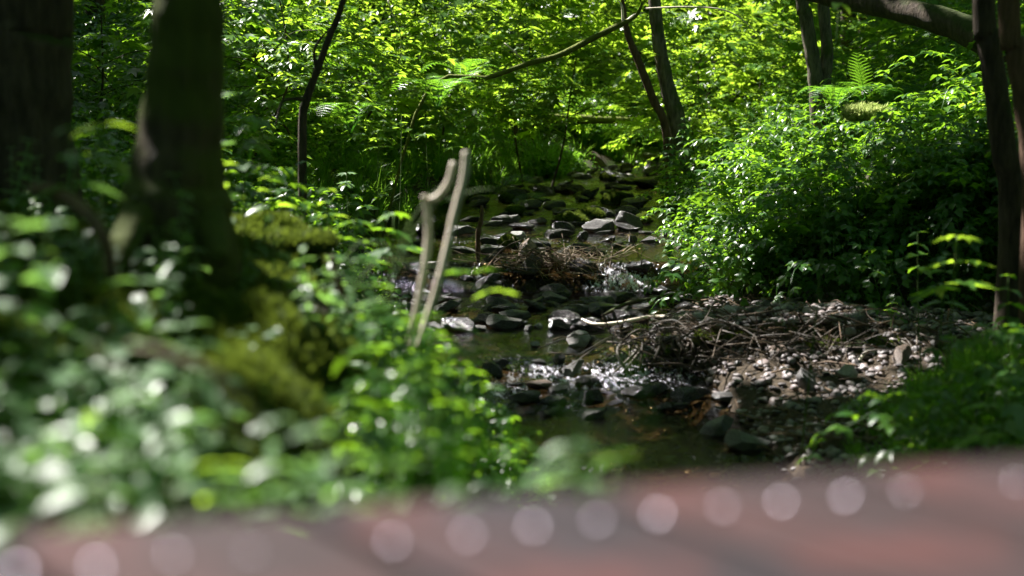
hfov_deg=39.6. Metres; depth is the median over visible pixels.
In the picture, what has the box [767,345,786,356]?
stone
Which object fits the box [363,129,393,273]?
plant
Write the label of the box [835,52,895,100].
fern
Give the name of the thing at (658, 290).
stone
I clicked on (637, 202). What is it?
stone
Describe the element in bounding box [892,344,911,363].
stone
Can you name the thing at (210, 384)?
plant
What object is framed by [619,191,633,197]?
stone
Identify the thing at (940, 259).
plant
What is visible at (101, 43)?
young tree
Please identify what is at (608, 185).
stone
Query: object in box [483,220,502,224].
stone
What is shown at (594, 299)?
stone
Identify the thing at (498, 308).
stone
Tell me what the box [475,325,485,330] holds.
stone
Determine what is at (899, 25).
young tree
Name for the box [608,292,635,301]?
stone
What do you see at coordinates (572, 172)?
stone
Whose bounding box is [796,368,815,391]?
stone
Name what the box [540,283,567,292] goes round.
stone
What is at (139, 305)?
plant
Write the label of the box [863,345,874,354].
stone
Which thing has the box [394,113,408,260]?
plant
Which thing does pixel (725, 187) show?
plant
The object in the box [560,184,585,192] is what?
stone
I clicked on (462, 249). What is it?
stone
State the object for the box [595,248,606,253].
stone
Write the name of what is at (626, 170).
stone
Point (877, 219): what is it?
trailing bramble
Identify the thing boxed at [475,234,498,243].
stone
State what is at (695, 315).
stone
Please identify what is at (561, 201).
stone
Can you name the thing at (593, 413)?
stone
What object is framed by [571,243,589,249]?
stone
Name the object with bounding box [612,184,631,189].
stone
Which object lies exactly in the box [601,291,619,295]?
stone
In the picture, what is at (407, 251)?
stone
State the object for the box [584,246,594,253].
stone
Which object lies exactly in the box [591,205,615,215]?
stone
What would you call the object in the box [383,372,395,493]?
bud stalk
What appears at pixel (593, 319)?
stone
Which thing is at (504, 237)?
stone
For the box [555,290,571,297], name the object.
stone
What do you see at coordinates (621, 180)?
stone
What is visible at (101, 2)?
tree
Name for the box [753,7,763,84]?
tree
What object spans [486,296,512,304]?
stone
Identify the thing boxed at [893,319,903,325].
stone
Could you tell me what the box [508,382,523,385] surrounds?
stone
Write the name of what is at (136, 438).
plant
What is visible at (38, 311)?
plant
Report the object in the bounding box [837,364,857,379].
stone
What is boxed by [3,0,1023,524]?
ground
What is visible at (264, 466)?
plant
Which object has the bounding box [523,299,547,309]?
stone
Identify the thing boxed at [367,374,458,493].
bank grass
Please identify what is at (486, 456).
bud stalk
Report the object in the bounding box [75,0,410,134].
young tree
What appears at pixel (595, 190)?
stone
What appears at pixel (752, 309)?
stone
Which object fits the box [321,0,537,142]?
young tree
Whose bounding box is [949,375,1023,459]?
plant
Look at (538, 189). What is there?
stone
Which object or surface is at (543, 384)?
stone
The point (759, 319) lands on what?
stone
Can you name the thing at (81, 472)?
plant
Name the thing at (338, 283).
broken stem
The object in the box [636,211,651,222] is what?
stone
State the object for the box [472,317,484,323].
stone
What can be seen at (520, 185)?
stone
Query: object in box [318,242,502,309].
plant
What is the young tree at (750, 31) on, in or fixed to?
on the ground at (751, 396)
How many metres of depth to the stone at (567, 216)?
13.45 m
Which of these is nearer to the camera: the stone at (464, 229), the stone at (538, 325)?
the stone at (538, 325)
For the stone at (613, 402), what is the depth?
7.71 m
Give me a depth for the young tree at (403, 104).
15.10 m
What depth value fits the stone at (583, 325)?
9.22 m
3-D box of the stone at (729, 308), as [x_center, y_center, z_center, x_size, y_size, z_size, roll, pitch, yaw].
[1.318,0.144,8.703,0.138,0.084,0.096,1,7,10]
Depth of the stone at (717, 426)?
7.13 m
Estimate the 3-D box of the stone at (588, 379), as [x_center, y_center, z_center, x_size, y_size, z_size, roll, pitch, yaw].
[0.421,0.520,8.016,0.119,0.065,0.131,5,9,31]
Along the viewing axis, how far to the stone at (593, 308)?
9.84 m
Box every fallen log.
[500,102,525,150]
[529,113,630,123]
[638,152,663,158]
[806,0,1007,73]
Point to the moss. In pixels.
(290, 390)
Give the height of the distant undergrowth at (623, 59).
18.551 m
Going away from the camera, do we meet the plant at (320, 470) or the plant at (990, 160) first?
the plant at (320, 470)
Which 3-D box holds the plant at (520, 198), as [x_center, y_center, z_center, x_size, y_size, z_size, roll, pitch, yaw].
[-0.156,-0.013,3.929,0.505,0.526,0.052,0,8,0]
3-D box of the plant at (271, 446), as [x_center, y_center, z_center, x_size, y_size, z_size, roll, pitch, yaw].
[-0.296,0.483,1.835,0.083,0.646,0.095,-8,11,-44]
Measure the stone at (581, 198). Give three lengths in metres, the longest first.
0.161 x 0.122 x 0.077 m
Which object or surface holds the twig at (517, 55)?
attached to the fallen branch at (590, 39)
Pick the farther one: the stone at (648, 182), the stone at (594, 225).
the stone at (648, 182)
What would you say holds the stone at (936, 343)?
on the ground at (751, 396)
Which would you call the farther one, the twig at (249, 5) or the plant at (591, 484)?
the twig at (249, 5)
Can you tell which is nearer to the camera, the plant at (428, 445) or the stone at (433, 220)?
the plant at (428, 445)
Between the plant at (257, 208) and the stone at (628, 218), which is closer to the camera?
the plant at (257, 208)
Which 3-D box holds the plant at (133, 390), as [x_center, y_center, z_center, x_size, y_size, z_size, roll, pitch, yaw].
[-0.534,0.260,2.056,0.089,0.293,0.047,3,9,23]
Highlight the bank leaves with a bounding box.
[0,138,499,556]
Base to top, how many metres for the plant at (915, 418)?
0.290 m
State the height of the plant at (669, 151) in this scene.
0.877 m
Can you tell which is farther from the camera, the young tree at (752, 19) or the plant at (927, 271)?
the young tree at (752, 19)
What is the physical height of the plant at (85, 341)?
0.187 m
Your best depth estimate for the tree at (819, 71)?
13.81 m
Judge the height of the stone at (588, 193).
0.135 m
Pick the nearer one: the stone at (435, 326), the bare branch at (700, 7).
the stone at (435, 326)
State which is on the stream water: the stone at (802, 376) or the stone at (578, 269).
the stone at (578, 269)
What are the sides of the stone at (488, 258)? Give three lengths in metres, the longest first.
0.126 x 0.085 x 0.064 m
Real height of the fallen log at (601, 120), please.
0.166 m
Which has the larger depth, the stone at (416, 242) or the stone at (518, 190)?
the stone at (518, 190)
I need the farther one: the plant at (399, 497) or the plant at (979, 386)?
the plant at (979, 386)
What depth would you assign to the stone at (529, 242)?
11.44 m
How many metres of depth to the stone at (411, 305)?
9.75 m
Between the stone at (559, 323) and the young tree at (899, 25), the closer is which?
the stone at (559, 323)
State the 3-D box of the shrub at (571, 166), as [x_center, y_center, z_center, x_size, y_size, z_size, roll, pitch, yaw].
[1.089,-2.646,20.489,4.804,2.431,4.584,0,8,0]
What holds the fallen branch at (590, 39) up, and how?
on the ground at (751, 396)
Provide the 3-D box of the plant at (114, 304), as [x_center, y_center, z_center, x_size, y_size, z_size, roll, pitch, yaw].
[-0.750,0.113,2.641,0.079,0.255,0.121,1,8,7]
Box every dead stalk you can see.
[88,345,130,383]
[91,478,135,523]
[129,343,264,429]
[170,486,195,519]
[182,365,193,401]
[219,384,238,453]
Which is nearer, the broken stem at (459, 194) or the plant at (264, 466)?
the plant at (264, 466)
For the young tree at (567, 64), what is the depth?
16.84 m
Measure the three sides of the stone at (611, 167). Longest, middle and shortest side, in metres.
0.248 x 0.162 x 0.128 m
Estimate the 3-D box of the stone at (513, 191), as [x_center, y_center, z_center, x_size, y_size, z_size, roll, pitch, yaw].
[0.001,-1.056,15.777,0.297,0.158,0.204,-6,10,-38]
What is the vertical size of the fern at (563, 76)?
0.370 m
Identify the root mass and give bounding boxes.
[539,299,982,382]
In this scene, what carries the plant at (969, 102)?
on the ground at (751, 396)
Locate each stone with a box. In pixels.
[341,245,366,253]
[398,249,414,253]
[406,238,423,244]
[406,303,427,312]
[406,311,434,321]
[407,289,429,298]
[411,299,427,304]
[415,223,435,235]
[416,321,440,330]
[421,218,439,224]
[422,292,445,305]
[429,261,439,268]
[432,220,447,235]
[434,300,460,312]
[440,317,474,330]
[444,296,457,300]
[446,225,475,234]
[446,261,458,268]
[451,246,474,251]
[460,216,479,220]
[460,275,472,280]
[464,199,487,206]
[466,194,489,204]
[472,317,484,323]
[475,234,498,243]
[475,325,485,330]
[476,273,499,289]
[477,313,492,324]
[481,244,504,252]
[481,301,498,310]
[482,363,502,376]
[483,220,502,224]
[483,254,497,260]
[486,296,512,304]
[486,314,522,328]
[487,358,509,368]
[490,280,501,286]
[491,214,517,222]
[491,304,518,312]
[497,186,524,198]
[497,232,518,247]
[498,191,515,202]
[499,309,530,318]
[504,205,525,213]
[505,186,526,198]
[505,267,526,274]
[506,214,520,222]
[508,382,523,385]
[508,390,540,402]
[509,222,534,229]
[511,231,525,241]
[513,183,523,187]
[513,238,550,248]
[518,238,535,253]
[519,199,541,207]
[522,254,542,274]
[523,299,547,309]
[524,209,534,214]
[524,296,543,305]
[524,325,532,330]
[524,379,552,388]
[527,217,546,223]
[528,176,543,182]
[530,340,539,345]
[532,358,545,363]
[533,185,554,194]
[533,291,551,297]
[533,323,542,327]
[536,198,550,201]
[538,411,553,416]
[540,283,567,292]
[540,395,564,405]
[542,201,562,207]
[542,290,567,301]
[544,229,573,237]
[544,405,558,413]
[545,301,558,306]
[548,306,578,315]
[548,317,571,330]
[548,382,566,393]
[550,210,590,222]
[551,199,565,206]
[551,221,574,231]
[552,186,560,190]
[552,207,578,213]
[553,310,580,323]
[553,354,565,362]
[554,245,577,253]
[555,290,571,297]
[557,180,572,185]
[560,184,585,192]
[562,359,583,376]
[566,171,578,174]
[566,258,595,274]
[566,330,589,346]
[569,221,584,224]
[569,304,588,313]
[570,324,579,329]
[571,173,592,177]
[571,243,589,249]
[573,187,598,197]
[573,320,602,331]
[574,375,598,385]
[575,195,588,201]
[575,206,605,218]
[576,231,588,238]
[577,317,603,328]
[577,407,606,418]
[579,297,606,303]
[581,189,593,197]
[582,219,614,232]
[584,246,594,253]
[584,388,602,401]
[586,168,599,172]
[586,296,600,304]
[587,302,617,314]
[587,335,595,344]
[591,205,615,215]
[594,230,612,232]
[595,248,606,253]
[595,296,615,303]
[599,171,618,180]
[600,191,626,203]
[600,235,615,241]
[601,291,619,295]
[605,182,618,187]
[606,171,629,177]
[606,309,631,320]
[607,353,627,361]
[608,165,615,170]
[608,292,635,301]
[608,322,632,332]
[608,400,622,405]
[611,241,623,247]
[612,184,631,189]
[614,162,633,169]
[614,174,626,179]
[614,222,639,230]
[615,205,639,215]
[615,211,642,226]
[616,177,634,183]
[617,227,640,230]
[619,168,631,172]
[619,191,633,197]
[620,196,648,207]
[620,305,631,309]
[621,385,647,398]
[625,259,651,272]
[626,309,642,316]
[629,236,637,240]
[630,301,654,314]
[633,178,658,186]
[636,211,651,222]
[638,231,653,233]
[639,205,658,211]
[640,236,659,242]
[641,165,659,171]
[642,286,671,294]
[642,358,652,365]
[642,381,667,394]
[643,169,656,174]
[643,175,663,179]
[650,295,675,305]
[656,402,671,409]
[668,386,710,401]
[669,295,696,304]
[669,402,689,408]
[673,301,692,309]
[685,312,703,322]
[699,415,733,435]
[711,392,732,401]
[717,305,735,313]
[724,429,771,450]
[736,306,742,315]
[746,316,762,326]
[747,304,755,312]
[759,299,770,306]
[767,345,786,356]
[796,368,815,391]
[802,305,822,313]
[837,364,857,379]
[839,327,855,334]
[847,340,865,352]
[849,315,867,328]
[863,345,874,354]
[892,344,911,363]
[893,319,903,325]
[912,323,929,335]
[934,333,953,346]
[956,325,972,331]
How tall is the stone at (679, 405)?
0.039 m
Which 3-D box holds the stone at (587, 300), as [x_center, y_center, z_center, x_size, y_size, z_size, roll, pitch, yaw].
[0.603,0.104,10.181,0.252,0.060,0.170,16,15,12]
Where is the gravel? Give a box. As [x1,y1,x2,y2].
[632,280,994,476]
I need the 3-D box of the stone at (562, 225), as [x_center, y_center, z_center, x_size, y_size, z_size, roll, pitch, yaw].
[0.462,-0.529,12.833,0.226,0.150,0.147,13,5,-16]
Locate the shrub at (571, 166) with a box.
[435,34,717,175]
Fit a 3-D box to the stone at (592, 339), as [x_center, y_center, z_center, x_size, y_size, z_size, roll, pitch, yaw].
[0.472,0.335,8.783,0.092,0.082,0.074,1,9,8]
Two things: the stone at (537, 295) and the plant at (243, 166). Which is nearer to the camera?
the plant at (243, 166)
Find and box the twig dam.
[454,232,662,283]
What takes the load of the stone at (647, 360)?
on the stream water
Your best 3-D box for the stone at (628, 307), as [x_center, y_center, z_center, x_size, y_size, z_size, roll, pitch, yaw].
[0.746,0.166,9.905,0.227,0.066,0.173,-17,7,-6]
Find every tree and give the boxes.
[0,0,82,203]
[71,0,282,162]
[72,23,251,151]
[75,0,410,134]
[85,0,105,33]
[99,0,467,178]
[100,0,241,289]
[108,0,412,177]
[223,0,496,147]
[224,0,549,158]
[239,0,257,83]
[269,0,588,148]
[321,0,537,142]
[372,0,579,117]
[374,0,641,182]
[461,0,740,185]
[505,0,650,67]
[508,0,677,97]
[565,0,795,82]
[585,0,878,151]
[604,15,802,174]
[613,0,882,142]
[621,0,675,203]
[648,0,690,197]
[676,0,897,104]
[746,0,962,118]
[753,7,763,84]
[774,2,914,76]
[796,0,832,161]
[832,0,1023,101]
[837,0,965,69]
[840,10,860,63]
[858,14,869,53]
[972,0,1021,344]
[997,0,1023,347]
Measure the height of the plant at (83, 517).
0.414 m
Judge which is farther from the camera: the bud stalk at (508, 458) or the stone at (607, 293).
the stone at (607, 293)
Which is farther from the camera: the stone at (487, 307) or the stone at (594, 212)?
the stone at (594, 212)
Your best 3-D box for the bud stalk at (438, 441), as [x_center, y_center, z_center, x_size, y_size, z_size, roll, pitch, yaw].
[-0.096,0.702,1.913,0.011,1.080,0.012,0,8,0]
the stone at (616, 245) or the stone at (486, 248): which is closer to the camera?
the stone at (486, 248)
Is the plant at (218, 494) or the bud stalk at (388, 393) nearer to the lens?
the plant at (218, 494)
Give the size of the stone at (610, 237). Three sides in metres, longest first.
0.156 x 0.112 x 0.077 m
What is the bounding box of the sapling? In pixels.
[275,0,346,225]
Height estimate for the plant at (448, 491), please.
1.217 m
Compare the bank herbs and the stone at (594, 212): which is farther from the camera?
the stone at (594, 212)
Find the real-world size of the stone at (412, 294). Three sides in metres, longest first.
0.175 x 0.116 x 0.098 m
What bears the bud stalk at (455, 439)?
on the ground at (751, 396)
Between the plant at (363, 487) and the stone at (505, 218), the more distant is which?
the stone at (505, 218)
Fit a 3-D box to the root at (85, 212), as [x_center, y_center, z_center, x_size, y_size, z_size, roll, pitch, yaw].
[-0.914,-0.124,2.968,0.235,0.185,0.055,5,9,31]
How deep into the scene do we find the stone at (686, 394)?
7.77 m
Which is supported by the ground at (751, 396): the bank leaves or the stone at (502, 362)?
the bank leaves
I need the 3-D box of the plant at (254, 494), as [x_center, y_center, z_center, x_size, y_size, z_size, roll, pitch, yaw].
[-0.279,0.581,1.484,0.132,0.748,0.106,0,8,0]
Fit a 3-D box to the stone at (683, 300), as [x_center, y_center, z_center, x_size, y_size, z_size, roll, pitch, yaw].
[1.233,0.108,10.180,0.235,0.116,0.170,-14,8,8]
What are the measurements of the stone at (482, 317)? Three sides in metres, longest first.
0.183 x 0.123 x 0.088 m
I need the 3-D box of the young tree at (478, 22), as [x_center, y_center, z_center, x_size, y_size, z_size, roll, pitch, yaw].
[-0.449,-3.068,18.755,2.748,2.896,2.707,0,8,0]
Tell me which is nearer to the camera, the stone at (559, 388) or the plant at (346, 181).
the stone at (559, 388)
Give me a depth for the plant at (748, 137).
12.72 m
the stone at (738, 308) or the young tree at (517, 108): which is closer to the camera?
the stone at (738, 308)
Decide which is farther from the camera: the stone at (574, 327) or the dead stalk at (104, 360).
the stone at (574, 327)
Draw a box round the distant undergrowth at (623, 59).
[410,0,969,123]
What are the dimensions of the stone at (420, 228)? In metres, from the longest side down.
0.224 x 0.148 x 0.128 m
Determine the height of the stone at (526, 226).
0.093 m
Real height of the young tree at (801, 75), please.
3.778 m
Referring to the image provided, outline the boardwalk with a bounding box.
[0,459,1023,575]
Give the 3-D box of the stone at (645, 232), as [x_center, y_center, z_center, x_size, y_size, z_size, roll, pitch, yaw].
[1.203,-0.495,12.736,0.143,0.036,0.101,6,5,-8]
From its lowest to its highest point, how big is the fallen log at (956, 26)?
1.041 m
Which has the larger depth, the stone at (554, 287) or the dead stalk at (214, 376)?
the stone at (554, 287)
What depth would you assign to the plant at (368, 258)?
5.43 m
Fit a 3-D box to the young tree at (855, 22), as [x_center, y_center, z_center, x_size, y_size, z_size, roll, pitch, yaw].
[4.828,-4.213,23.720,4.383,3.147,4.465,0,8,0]
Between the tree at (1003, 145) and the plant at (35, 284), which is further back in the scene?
the tree at (1003, 145)
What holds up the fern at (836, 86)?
on the ground at (751, 396)
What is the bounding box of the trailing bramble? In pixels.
[643,101,1017,323]
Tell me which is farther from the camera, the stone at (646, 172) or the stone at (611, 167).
the stone at (611, 167)
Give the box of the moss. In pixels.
[0,198,403,531]
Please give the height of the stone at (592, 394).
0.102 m
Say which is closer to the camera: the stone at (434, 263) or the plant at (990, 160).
the plant at (990, 160)
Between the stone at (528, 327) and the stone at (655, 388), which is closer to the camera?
the stone at (655, 388)
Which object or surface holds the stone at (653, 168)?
on the stream water
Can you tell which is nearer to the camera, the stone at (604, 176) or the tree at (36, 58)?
the tree at (36, 58)
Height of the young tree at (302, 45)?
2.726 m
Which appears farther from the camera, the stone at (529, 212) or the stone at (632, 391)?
the stone at (529, 212)
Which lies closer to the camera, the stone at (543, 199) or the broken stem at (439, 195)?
the broken stem at (439, 195)
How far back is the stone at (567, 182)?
17.21 m
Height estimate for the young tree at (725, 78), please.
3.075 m
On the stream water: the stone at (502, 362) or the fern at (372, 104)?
the stone at (502, 362)
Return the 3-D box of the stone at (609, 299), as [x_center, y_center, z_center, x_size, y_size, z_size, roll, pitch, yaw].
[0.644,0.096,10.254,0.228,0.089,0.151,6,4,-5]
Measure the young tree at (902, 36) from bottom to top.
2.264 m
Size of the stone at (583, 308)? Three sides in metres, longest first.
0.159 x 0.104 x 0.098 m
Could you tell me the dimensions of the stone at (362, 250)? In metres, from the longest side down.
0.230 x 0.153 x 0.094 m
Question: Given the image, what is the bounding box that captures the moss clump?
[837,100,895,123]
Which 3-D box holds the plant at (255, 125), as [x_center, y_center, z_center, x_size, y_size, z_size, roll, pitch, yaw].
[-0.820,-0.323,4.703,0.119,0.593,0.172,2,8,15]
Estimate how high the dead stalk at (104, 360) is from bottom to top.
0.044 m
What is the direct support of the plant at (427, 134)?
on the ground at (751, 396)
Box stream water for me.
[335,161,792,498]
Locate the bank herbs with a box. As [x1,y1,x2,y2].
[314,301,556,506]
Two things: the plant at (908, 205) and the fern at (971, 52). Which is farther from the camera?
the fern at (971, 52)
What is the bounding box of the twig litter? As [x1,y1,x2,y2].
[630,267,989,458]
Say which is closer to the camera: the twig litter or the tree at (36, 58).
the tree at (36, 58)
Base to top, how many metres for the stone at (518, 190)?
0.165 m
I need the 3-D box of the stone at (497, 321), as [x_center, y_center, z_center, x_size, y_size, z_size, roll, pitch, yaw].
[-0.054,0.231,9.378,0.232,0.111,0.163,15,5,-10]
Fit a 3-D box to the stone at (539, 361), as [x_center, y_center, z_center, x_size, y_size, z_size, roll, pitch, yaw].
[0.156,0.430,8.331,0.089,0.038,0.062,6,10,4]
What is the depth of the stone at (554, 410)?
7.61 m
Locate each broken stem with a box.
[329,255,383,378]
[405,162,456,354]
[415,151,469,346]
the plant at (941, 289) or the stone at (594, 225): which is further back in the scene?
the stone at (594, 225)
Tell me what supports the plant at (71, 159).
on the ground at (751, 396)
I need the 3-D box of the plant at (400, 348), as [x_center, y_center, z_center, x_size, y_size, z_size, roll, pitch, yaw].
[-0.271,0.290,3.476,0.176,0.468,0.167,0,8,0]
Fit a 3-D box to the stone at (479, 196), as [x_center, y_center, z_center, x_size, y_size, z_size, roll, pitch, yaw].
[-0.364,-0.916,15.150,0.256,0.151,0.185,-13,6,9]
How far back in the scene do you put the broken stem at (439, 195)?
3.91 m
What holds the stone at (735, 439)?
on the stream water
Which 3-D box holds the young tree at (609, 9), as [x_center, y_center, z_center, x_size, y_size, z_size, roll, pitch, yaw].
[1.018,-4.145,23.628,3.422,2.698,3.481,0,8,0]
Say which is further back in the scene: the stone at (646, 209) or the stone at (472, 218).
the stone at (646, 209)
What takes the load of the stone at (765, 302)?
on the gravel
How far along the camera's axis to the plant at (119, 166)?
3.19 m
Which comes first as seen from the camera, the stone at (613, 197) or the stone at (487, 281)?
the stone at (487, 281)
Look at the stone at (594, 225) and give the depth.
12.79 m
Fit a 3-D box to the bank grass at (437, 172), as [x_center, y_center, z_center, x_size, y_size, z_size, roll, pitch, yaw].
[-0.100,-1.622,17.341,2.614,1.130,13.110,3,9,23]
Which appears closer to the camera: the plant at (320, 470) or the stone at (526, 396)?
the plant at (320, 470)
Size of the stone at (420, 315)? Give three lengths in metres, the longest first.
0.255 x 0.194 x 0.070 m
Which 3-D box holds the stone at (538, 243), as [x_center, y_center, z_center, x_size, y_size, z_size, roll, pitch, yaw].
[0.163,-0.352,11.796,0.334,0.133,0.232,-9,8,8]
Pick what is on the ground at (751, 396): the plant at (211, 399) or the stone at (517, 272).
the plant at (211, 399)
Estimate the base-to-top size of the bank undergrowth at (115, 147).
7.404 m
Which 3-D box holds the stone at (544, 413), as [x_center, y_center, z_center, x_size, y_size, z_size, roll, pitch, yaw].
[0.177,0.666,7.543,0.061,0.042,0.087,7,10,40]
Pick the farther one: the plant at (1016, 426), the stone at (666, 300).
the stone at (666, 300)
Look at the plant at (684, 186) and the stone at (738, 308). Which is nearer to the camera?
the stone at (738, 308)
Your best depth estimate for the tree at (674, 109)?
15.28 m
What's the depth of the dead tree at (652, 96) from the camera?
15.02 m
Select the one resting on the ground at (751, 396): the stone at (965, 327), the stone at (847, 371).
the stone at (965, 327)
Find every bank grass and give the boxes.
[224,116,712,249]
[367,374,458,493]
[839,313,1023,469]
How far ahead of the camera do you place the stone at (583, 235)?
12.34 m
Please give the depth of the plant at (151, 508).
1.75 m
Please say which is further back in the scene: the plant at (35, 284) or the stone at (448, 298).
the stone at (448, 298)
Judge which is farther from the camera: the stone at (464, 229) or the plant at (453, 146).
the stone at (464, 229)
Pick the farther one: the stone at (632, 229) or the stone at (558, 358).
the stone at (632, 229)
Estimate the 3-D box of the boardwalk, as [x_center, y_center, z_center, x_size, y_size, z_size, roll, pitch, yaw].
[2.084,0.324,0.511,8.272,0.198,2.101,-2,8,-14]
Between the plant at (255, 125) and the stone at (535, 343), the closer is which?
the plant at (255, 125)
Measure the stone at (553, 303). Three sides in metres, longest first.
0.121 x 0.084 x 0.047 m
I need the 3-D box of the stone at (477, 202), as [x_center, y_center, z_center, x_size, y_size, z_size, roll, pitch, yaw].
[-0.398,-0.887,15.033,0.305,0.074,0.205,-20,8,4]
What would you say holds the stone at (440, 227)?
on the stream water
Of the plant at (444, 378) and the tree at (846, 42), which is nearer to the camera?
the plant at (444, 378)
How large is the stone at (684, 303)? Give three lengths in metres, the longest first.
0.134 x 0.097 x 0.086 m
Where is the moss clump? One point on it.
(861, 111)
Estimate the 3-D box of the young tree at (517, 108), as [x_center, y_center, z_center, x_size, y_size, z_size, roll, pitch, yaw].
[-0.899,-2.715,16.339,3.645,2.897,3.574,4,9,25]
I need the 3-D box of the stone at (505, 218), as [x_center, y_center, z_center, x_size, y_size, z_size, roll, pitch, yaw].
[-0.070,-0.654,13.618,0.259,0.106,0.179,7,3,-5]
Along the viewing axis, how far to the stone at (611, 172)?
17.95 m
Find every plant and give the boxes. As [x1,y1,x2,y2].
[0,218,61,412]
[10,247,56,400]
[12,219,72,404]
[25,125,122,307]
[29,427,139,527]
[44,480,122,526]
[49,307,131,375]
[55,372,159,507]
[69,395,178,522]
[72,121,136,287]
[73,281,138,358]
[95,277,182,388]
[120,368,157,475]
[124,412,250,519]
[136,432,216,522]
[149,320,244,414]
[152,340,251,484]
[187,462,252,517]
[210,490,269,516]
[223,91,272,256]
[225,162,247,227]
[236,100,288,262]
[238,416,319,515]
[246,176,296,216]
[248,462,306,514]
[278,426,368,514]
[291,387,415,502]
[309,188,346,261]
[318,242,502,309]
[318,499,375,507]
[324,453,384,505]
[326,220,390,283]
[331,259,520,338]
[337,172,356,258]
[340,283,413,421]
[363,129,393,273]
[366,212,423,315]
[366,458,422,502]
[367,312,424,421]
[371,188,545,357]
[372,168,535,341]
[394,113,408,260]
[398,418,433,501]
[415,117,438,248]
[416,320,472,495]
[440,352,492,490]
[441,486,468,498]
[444,133,462,244]
[527,461,580,492]
[536,439,603,492]
[593,451,635,486]
[656,173,676,208]
[661,137,677,203]
[662,239,674,259]
[667,158,684,202]
[675,141,693,209]
[676,117,693,197]
[679,173,695,200]
[684,151,701,190]
[686,204,701,224]
[713,173,730,201]
[737,121,760,176]
[886,302,898,330]
[899,188,914,241]
[899,387,922,429]
[904,231,931,373]
[908,235,998,457]
[919,253,970,385]
[949,361,1007,458]
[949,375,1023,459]
[956,84,985,123]
[966,129,991,169]
[992,274,1023,400]
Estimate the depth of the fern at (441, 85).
12.05 m
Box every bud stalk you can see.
[263,378,270,514]
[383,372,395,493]
[404,388,418,501]
[434,417,441,499]
[451,409,459,487]
[460,418,490,498]
[503,414,512,495]
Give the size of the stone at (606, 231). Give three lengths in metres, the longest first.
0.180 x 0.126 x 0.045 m
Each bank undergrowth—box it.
[72,0,709,342]
[636,0,1023,468]
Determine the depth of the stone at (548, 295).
10.36 m
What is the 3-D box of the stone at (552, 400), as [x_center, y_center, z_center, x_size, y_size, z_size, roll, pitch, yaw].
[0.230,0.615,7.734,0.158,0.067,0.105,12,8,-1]
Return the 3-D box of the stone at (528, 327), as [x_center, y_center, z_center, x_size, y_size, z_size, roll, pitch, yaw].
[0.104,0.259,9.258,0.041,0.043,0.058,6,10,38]
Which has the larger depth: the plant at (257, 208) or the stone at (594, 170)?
the stone at (594, 170)
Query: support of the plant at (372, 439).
on the ground at (751, 396)
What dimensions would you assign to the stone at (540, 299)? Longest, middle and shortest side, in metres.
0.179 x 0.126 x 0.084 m
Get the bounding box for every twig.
[242,0,288,42]
[387,0,401,61]
[504,43,528,76]
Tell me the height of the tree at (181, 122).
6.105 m
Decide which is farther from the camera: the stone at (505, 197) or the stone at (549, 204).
the stone at (505, 197)
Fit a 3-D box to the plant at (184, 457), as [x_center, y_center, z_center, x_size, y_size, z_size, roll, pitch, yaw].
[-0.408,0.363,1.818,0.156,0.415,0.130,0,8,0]
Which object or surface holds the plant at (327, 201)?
on the ground at (751, 396)
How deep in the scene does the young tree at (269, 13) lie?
12.57 m
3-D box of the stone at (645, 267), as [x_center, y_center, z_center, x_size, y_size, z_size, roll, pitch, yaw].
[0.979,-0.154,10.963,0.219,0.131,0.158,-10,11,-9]
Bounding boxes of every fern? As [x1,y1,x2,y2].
[295,101,404,133]
[369,75,496,109]
[417,58,501,89]
[506,71,594,96]
[793,81,881,111]
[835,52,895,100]
[864,82,921,108]
[906,44,976,72]
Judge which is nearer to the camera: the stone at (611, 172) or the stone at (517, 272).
the stone at (517, 272)
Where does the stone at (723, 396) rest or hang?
on the stream water
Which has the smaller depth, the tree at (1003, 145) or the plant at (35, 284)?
the plant at (35, 284)
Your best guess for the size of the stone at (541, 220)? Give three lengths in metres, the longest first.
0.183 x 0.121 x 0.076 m
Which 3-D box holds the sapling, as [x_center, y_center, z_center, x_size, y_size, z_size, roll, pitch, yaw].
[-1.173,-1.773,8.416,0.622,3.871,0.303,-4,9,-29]
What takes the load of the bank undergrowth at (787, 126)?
on the ground at (751, 396)
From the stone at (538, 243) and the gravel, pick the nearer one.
the gravel
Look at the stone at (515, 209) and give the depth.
14.27 m
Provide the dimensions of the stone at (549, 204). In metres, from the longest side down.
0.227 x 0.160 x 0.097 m
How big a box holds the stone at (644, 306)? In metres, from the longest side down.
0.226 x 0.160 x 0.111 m
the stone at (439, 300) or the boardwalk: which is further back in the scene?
the stone at (439, 300)
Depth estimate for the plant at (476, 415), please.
3.26 m
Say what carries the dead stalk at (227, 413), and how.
hanging from the dead stalk at (214, 376)
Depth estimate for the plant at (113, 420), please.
1.94 m
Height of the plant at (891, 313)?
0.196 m
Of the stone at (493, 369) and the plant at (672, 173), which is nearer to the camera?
the stone at (493, 369)
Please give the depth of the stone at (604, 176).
17.92 m
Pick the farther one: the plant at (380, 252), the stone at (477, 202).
the stone at (477, 202)
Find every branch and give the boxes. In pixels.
[381,0,645,237]
[475,205,483,259]
[581,315,685,325]
[601,286,707,316]
[646,6,759,36]

